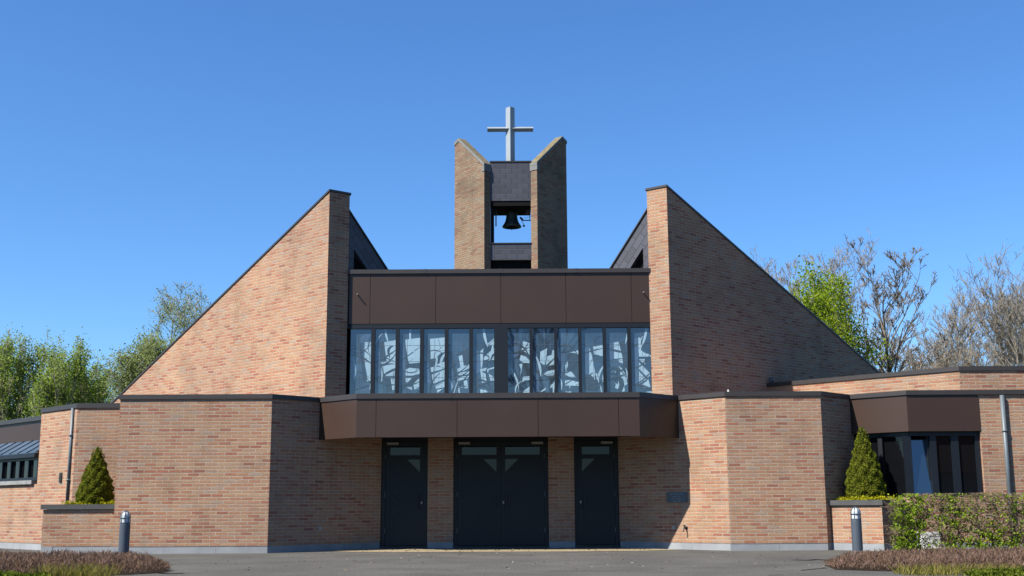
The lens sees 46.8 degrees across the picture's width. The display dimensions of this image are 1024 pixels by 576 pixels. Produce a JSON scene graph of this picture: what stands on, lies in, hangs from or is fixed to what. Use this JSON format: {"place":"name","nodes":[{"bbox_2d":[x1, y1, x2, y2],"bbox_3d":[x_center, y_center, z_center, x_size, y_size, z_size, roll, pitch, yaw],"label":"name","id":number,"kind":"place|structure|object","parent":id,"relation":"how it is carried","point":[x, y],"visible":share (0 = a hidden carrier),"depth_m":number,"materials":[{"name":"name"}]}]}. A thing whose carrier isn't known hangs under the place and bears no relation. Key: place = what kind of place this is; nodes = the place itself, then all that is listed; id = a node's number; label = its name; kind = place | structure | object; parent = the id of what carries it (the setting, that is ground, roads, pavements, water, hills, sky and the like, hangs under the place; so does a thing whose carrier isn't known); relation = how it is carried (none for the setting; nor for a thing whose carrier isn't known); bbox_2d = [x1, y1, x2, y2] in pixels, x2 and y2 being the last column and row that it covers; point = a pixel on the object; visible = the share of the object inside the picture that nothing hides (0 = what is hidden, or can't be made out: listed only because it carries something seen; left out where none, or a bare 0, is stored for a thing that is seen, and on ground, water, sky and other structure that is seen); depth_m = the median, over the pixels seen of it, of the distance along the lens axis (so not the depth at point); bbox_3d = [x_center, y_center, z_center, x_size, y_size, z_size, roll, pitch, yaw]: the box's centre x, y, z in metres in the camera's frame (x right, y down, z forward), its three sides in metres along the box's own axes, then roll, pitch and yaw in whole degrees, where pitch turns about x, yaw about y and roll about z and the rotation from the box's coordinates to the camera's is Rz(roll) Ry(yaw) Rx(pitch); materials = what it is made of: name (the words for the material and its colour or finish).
{"place":"outdoors","nodes":[
{"label":"outdoors","id":0,"kind":"place"},
{"bbox_2d":[0,332,25,395],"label":"leafy tree","id":1,"kind":"object","parent":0,"point":[12,353],"visible":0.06,"depth_m":50.41,"materials":[{"name":"green plant"}]},
{"bbox_2d":[0,323,35,420],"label":"leafy tree","id":2,"kind":"object","parent":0,"point":[7,408],"visible":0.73,"depth_m":49.12,"materials":[{"name":"green plant"}]},
{"bbox_2d":[9,326,54,417],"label":"leafy tree","id":3,"kind":"object","parent":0,"point":[38,353],"visible":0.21,"depth_m":50.76,"materials":[{"name":"green plant"}]},
{"bbox_2d":[22,326,95,416],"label":"leafy tree","id":4,"kind":"object","parent":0,"point":[48,393],"visible":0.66,"depth_m":46.92,"materials":[{"name":"green plant"}]},
{"bbox_2d":[38,338,100,404],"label":"leafy tree","id":5,"kind":"object","parent":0,"point":[63,363],"visible":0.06,"depth_m":49.76,"materials":[{"name":"green plant"}]},
{"bbox_2d":[21,562,123,575],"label":"ornamental grass","id":6,"kind":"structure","parent":0,"point":[89,570],"depth_m":13.77,"materials":[{"name":"green plant"}]},
{"bbox_2d":[39,346,109,406],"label":"leafy tree","id":7,"kind":"object","parent":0,"point":[81,391],"visible":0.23,"depth_m":48.16,"materials":[{"name":"green plant"}]},
{"bbox_2d":[69,353,113,402],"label":"leafy tree","id":8,"kind":"object","parent":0,"point":[98,382],"visible":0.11,"depth_m":50.11,"materials":[{"name":"green plant"}]},
{"bbox_2d":[88,322,175,402],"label":"leafy tree","id":9,"kind":"object","parent":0,"point":[132,370],"visible":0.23,"depth_m":43.28,"materials":[{"name":"green plant"}]},
{"bbox_2d":[109,278,207,392],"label":"birch tree","id":10,"kind":"object","parent":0,"point":[171,312],"visible":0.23,"depth_m":49.34,"materials":[{"name":"green plant"}]},
{"bbox_2d":[174,284,210,335],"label":"birch tree","id":11,"kind":"object","parent":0,"point":[199,307],"visible":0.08,"depth_m":50.71,"materials":[{"name":"green plant"}]},
{"bbox_2d":[0,548,1022,575],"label":"forecourt","id":12,"kind":"structure","parent":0,"point":[683,562],"depth_m":16.86,"materials":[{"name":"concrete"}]},
{"bbox_2d":[0,415,41,549],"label":"side wing","id":13,"kind":"structure","parent":12,"relation":"on","point":[19,447],"depth_m":24.68,"materials":[{"name":"brown brick"}]},
{"bbox_2d":[0,460,36,478],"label":"window pane","id":14,"kind":"structure","parent":13,"relation":"in","point":[33,462],"depth_m":24.76,"materials":[{"name":"grey glass"}]},
{"bbox_2d":[0,457,38,481],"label":"window frame","id":15,"kind":"structure","parent":13,"relation":"in","point":[20,460],"depth_m":24.64,"materials":[{"name":"black metal"}]},
{"bbox_2d":[0,569,52,575],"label":"ground cover","id":16,"kind":"object","parent":12,"relation":"on","point":[10,573],"visible":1,"depth_m":12.88,"materials":[{"name":"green plant"}]},
{"bbox_2d":[40,504,114,553],"bbox_3d":[-7.949,4.545,22.267,1.455,0.935,1.110,0,-10,0],"label":"brick planter","id":17,"kind":"object","parent":12,"relation":"on","point":[83,530],"visible":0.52,"depth_m":21.77,"materials":[{"name":"brown brick"}]},
{"bbox_2d":[47,505,860,509],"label":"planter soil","id":18,"kind":"structure","parent":17,"relation":"in","point":[92,509],"depth_m":21.88,"materials":[{"name":"brown soil"}]},
{"bbox_2d":[61,498,114,503],"bbox_3d":[-7.818,3.976,22.084,1.268,0.158,0.326,0,-10,0],"label":"yellow bedding","id":19,"kind":"object","parent":18,"relation":"on","point":[104,502],"visible":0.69,"depth_m":22.02,"materials":[{"name":"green plant"}]},
{"bbox_2d":[75,446,114,503],"bbox_3d":[-7.853,3.563,22.382,0.731,1.156,0.751,0,-10,0],"label":"conical shrub","id":20,"kind":"object","parent":18,"relation":"on","point":[95,484],"visible":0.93,"depth_m":22.19,"materials":[{"name":"green plant"}]},
{"bbox_2d":[844,426,886,498],"bbox_3d":[6.484,3.240,21.776,0.776,1.403,0.794,0,-10,0],"label":"conical shrub","id":21,"kind":"object","parent":18,"relation":"on","point":[864,476],"visible":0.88,"depth_m":21.58,"materials":[{"name":"green plant"}]},
{"bbox_2d":[834,494,898,499],"bbox_3d":[6.462,3.767,21.359,1.197,0.156,0.771,0,-10,0],"label":"yellow bedding","id":22,"kind":"object","parent":18,"relation":"on","point":[870,498],"visible":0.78,"depth_m":21.28,"materials":[{"name":"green plant"}]},
{"bbox_2d":[0,565,168,574],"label":"bed soil","id":23,"kind":"structure","parent":12,"relation":"on","point":[138,572],"depth_m":15.24,"materials":[{"name":"brown soil"}]},
{"bbox_2d":[0,547,172,572],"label":"heather bed","id":24,"kind":"object","parent":23,"relation":"on","point":[19,560],"visible":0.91,"depth_m":14.98,"materials":[{"name":"brown plant"}]},
{"bbox_2d":[118,510,130,552],"bbox_3d":[-5.514,3.582,16.835,0.156,0.830,0.156,0,-10,0],"label":"bollard light","id":25,"kind":"object","parent":23,"relation":"on","point":[124,530],"visible":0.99,"depth_m":16.80,"materials":[{"name":"paint"}]},
{"bbox_2d":[33,184,880,553],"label":"church","id":26,"kind":"structure","parent":12,"relation":"on","point":[303,376],"depth_m":23.32,"materials":[{"name":"brick"}]},
{"bbox_2d":[59,473,62,482],"bbox_3d":[-8.841,3.714,23.181,0.026,0.190,0.110,10,-15,-44],"label":"wall light","id":27,"kind":"object","parent":26,"relation":"attached to","point":[60,477],"depth_m":23.16,"materials":[{"name":"metal"}]},
{"bbox_2d":[66,408,73,502],"bbox_3d":[-8.580,3.263,22.979,0.090,1.860,0.090,0,-10,0],"label":"downpipe","id":28,"kind":"object","parent":26,"relation":"attached to","point":[68,479],"visible":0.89,"depth_m":22.96,"materials":[{"name":"metal"}]},
{"bbox_2d":[347,257,362,329],"bbox_3d":[-2.944,0.040,24.077,1.100,1.700,0.030,8,-13,-37],"label":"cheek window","id":29,"kind":"structure","parent":26,"relation":"in","point":[357,266],"depth_m":24.00,"materials":[{"name":"black glass"}]},
{"bbox_2d":[380,438,427,548],"bbox_3d":[-2.124,4.070,23.565,0.920,2.220,0.480,0,-10,0],"label":"entrance door","id":30,"kind":"structure","parent":26,"relation":"in","point":[404,481],"depth_m":23.43,"materials":[{"name":"metal"}]},
{"bbox_2d":[453,437,548,547],"bbox_3d":[-0.219,4.060,23.565,1.880,2.220,0.480,0,-10,0],"label":"double door","id":31,"kind":"structure","parent":26,"relation":"in","point":[501,496],"depth_m":23.44,"materials":[{"name":"metal"}]},
{"bbox_2d":[454,136,567,268],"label":"bell tower","id":32,"kind":"structure","parent":26,"relation":"on","point":[486,191],"depth_m":33.27,"materials":[{"name":"brick"}]},
{"bbox_2d":[487,107,532,160],"bbox_3d":[-0.049,-4.337,34.104,1.320,1.780,0.256,0,-10,0],"label":"cross","id":33,"kind":"object","parent":32,"relation":"on","point":[510,129],"visible":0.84,"depth_m":34.07,"materials":[{"name":"metal"}]},
{"bbox_2d":[502,210,520,229],"bbox_3d":[-0.006,-1.933,33.660,0.540,0.590,0.540,0,-10,0],"label":"church bell","id":34,"kind":"object","parent":32,"relation":"hanging from","point":[511,222],"visible":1,"depth_m":33.54,"materials":[{"name":"brown metal"}]},
{"bbox_2d":[520,214,530,226],"bbox_3d":[0.373,-1.952,33.612,0.325,0.455,0.067,0,-10,0],"label":"bell hammer","id":35,"kind":"object","parent":32,"relation":"attached to","point":[521,218],"visible":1,"depth_m":33.59,"materials":[{"name":"metal"}]},
{"bbox_2d":[574,437,619,547],"bbox_3d":[1.669,4.050,23.565,0.875,2.220,0.480,0,-10,0],"label":"entrance door","id":36,"kind":"structure","parent":26,"relation":"in","point":[596,492],"depth_m":23.43,"materials":[{"name":"metal"}]},
{"bbox_2d":[634,256,642,267],"bbox_3d":[2.410,0.012,24.077,1.100,1.700,0.030,-8,-13,37],"label":"cheek window","id":37,"kind":"structure","parent":26,"relation":"in","point":[640,263],"depth_m":24.00,"materials":[{"name":"black glass"}]},
{"bbox_2d":[666,492,687,501],"bbox_3d":[3.111,3.948,22.329,0.028,0.188,0.476,10,-15,-44],"label":"plaque","id":38,"kind":"object","parent":26,"relation":"attached to","point":[676,496],"depth_m":22.32,"materials":[{"name":"grey metal"}]},
{"bbox_2d":[163,559,822,573],"bbox_3d":[0.578,3.532,14.749,9.517,0.001,3.412,3,-11,-18],"label":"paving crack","id":39,"kind":"object","parent":12,"relation":"on","point":[808,569],"visible":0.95,"depth_m":14.92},
{"bbox_2d":[337,548,677,551],"bbox_3d":[-0.174,4.913,22.212,6.600,0.001,1.870,0,-10,0],"label":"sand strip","id":40,"kind":"object","parent":12,"relation":"on","point":[497,549],"visible":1,"depth_m":22.14,"materials":[{"name":"beige sand"}]},
{"bbox_2d":[215,548,825,569],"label":"fallen leaves","id":41,"kind":"object","parent":12,"relation":"on","point":[509,551],"visible":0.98,"depth_m":21.57,"materials":[{"name":"brown plant"}]},
{"bbox_2d":[829,500,906,550],"bbox_3d":[6.471,4.320,21.462,0.934,0.935,1.080,10,-15,-44],"label":"brick planter","id":42,"kind":"object","parent":12,"relation":"on","point":[874,517],"visible":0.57,"depth_m":21.07,"materials":[{"name":"orange brick"}]},
{"bbox_2d":[821,545,1023,570],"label":"heather bed","id":43,"kind":"object","parent":12,"relation":"on","point":[955,556],"visible":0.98,"depth_m":15.01,"materials":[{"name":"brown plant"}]},
{"bbox_2d":[850,506,862,552],"bbox_3d":[4.904,3.528,16.835,0.156,0.830,0.156,0,-10,0],"label":"bollard light","id":44,"kind":"object","parent":43,"relation":"on","point":[856,530],"visible":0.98,"depth_m":16.80,"materials":[{"name":"paint"}]},
{"bbox_2d":[917,532,940,549],"bbox_3d":[7.292,4.423,20.651,0.363,0.330,0.265,0,-10,0],"label":"utility box","id":45,"kind":"object","parent":12,"relation":"on","point":[928,533],"visible":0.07,"depth_m":20.53,"materials":[{"name":"white plastic"}]},
{"bbox_2d":[849,389,1023,548],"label":"side wing","id":46,"kind":"structure","parent":12,"relation":"on","point":[930,442],"depth_m":21.71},
{"bbox_2d":[867,437,905,496],"bbox_3d":[6.928,3.333,22.090,0.014,1.100,1.096,10,-15,-44],"label":"window pane","id":47,"kind":"structure","parent":46,"relation":"in","point":[893,446],"depth_m":21.94,"materials":[{"name":"black glass"}]},
{"bbox_2d":[766,366,1023,394],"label":"parapet wall","id":48,"kind":"structure","parent":46,"relation":"on","point":[980,378],"depth_m":22.67,"materials":[{"name":"brick"}]},
{"bbox_2d":[854,431,983,496],"bbox_3d":[7.547,3.292,22.051,2.100,1.200,0.846,0,-10,0],"label":"window frame","id":49,"kind":"structure","parent":46,"relation":"in","point":[906,436],"depth_m":21.67,"materials":[{"name":"black metal"}]},
{"bbox_2d":[936,436,953,493],"bbox_3d":[7.915,3.241,21.672,0.273,1.060,0.015,0,-10,0],"label":"window pane","id":50,"kind":"structure","parent":46,"relation":"in","point":[943,445],"depth_m":21.66,"materials":[{"name":"black glass"}]},
{"bbox_2d":[958,436,977,493],"bbox_3d":[8.338,3.238,21.672,0.302,1.060,0.015,0,-10,0],"label":"window pane","id":51,"kind":"structure","parent":46,"relation":"in","point":[966,443],"depth_m":21.66,"materials":[{"name":"black glass"}]},
{"bbox_2d":[999,395,1014,541],"bbox_3d":[9.006,3.282,21.513,0.098,2.670,0.098,0,-10,0],"label":"downpipe","id":52,"kind":"object","parent":46,"relation":"attached to","point":[1005,445],"visible":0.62,"depth_m":21.55,"materials":[{"name":"metal"}]},
{"bbox_2d":[879,492,1023,550],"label":"hedge","id":53,"kind":"object","parent":12,"relation":"on","point":[905,532],"visible":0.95,"depth_m":19.83,"materials":[{"name":"green plant"}]},
{"bbox_2d":[962,567,1023,575],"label":"ground cover","id":54,"kind":"object","parent":12,"relation":"on","point":[1007,571],"visible":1,"depth_m":12.79,"materials":[{"name":"green plant"}]},
{"bbox_2d":[0,0,1023,416],"label":"sky","id":55,"kind":"structure","parent":0,"point":[146,145],"materials":[{"name":"blue"}]},
{"bbox_2d":[750,244,849,304],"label":"bare tree","id":56,"kind":"object","parent":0,"point":[782,280],"visible":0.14,"depth_m":52.48,"materials":[{"name":"brown plant"}]},
{"bbox_2d":[788,270,850,345],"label":"leafy tree","id":57,"kind":"object","parent":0,"point":[803,296],"visible":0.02,"depth_m":41.70,"materials":[{"name":"green plant"}]},
{"bbox_2d":[789,250,893,367],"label":"leafy tree","id":58,"kind":"object","parent":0,"point":[830,315],"visible":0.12,"depth_m":41.85,"materials":[{"name":"green plant"}]},
{"bbox_2d":[803,227,920,372],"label":"bare tree","id":59,"kind":"object","parent":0,"point":[861,286],"visible":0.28,"depth_m":47.16,"materials":[{"name":"brown plant"}]},
{"bbox_2d":[841,234,952,372],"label":"bare tree","id":60,"kind":"object","parent":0,"point":[883,332],"visible":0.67,"depth_m":43.24,"materials":[{"name":"brown plant"}]},
{"bbox_2d":[889,275,998,370],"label":"bare tree","id":61,"kind":"object","parent":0,"point":[942,363],"visible":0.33,"depth_m":48.23,"materials":[{"name":"brown plant"}]},
{"bbox_2d":[887,562,1023,575],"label":"ornamental grass","id":62,"kind":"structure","parent":0,"point":[940,569],"depth_m":13.75,"materials":[{"name":"green plant"}]},
{"bbox_2d":[905,288,1022,370],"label":"bare tree","id":63,"kind":"object","parent":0,"point":[964,326],"visible":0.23,"depth_m":49.36,"materials":[{"name":"brown plant"}]},
{"bbox_2d":[911,239,1023,368],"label":"bare tree","id":64,"kind":"object","parent":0,"point":[1014,314],"visible":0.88,"depth_m":44.57,"materials":[{"name":"brown plant"}]},
{"bbox_2d":[956,285,1023,365],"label":"bare tree","id":65,"kind":"object","parent":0,"point":[992,359],"visible":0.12,"depth_m":47.12,"materials":[{"name":"brown plant"}]},
{"bbox_2d":[965,271,1023,365],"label":"bare tree","id":66,"kind":"object","parent":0,"point":[1011,342],"visible":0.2,"depth_m":46.54,"materials":[{"name":"brown plant"}]}
]}

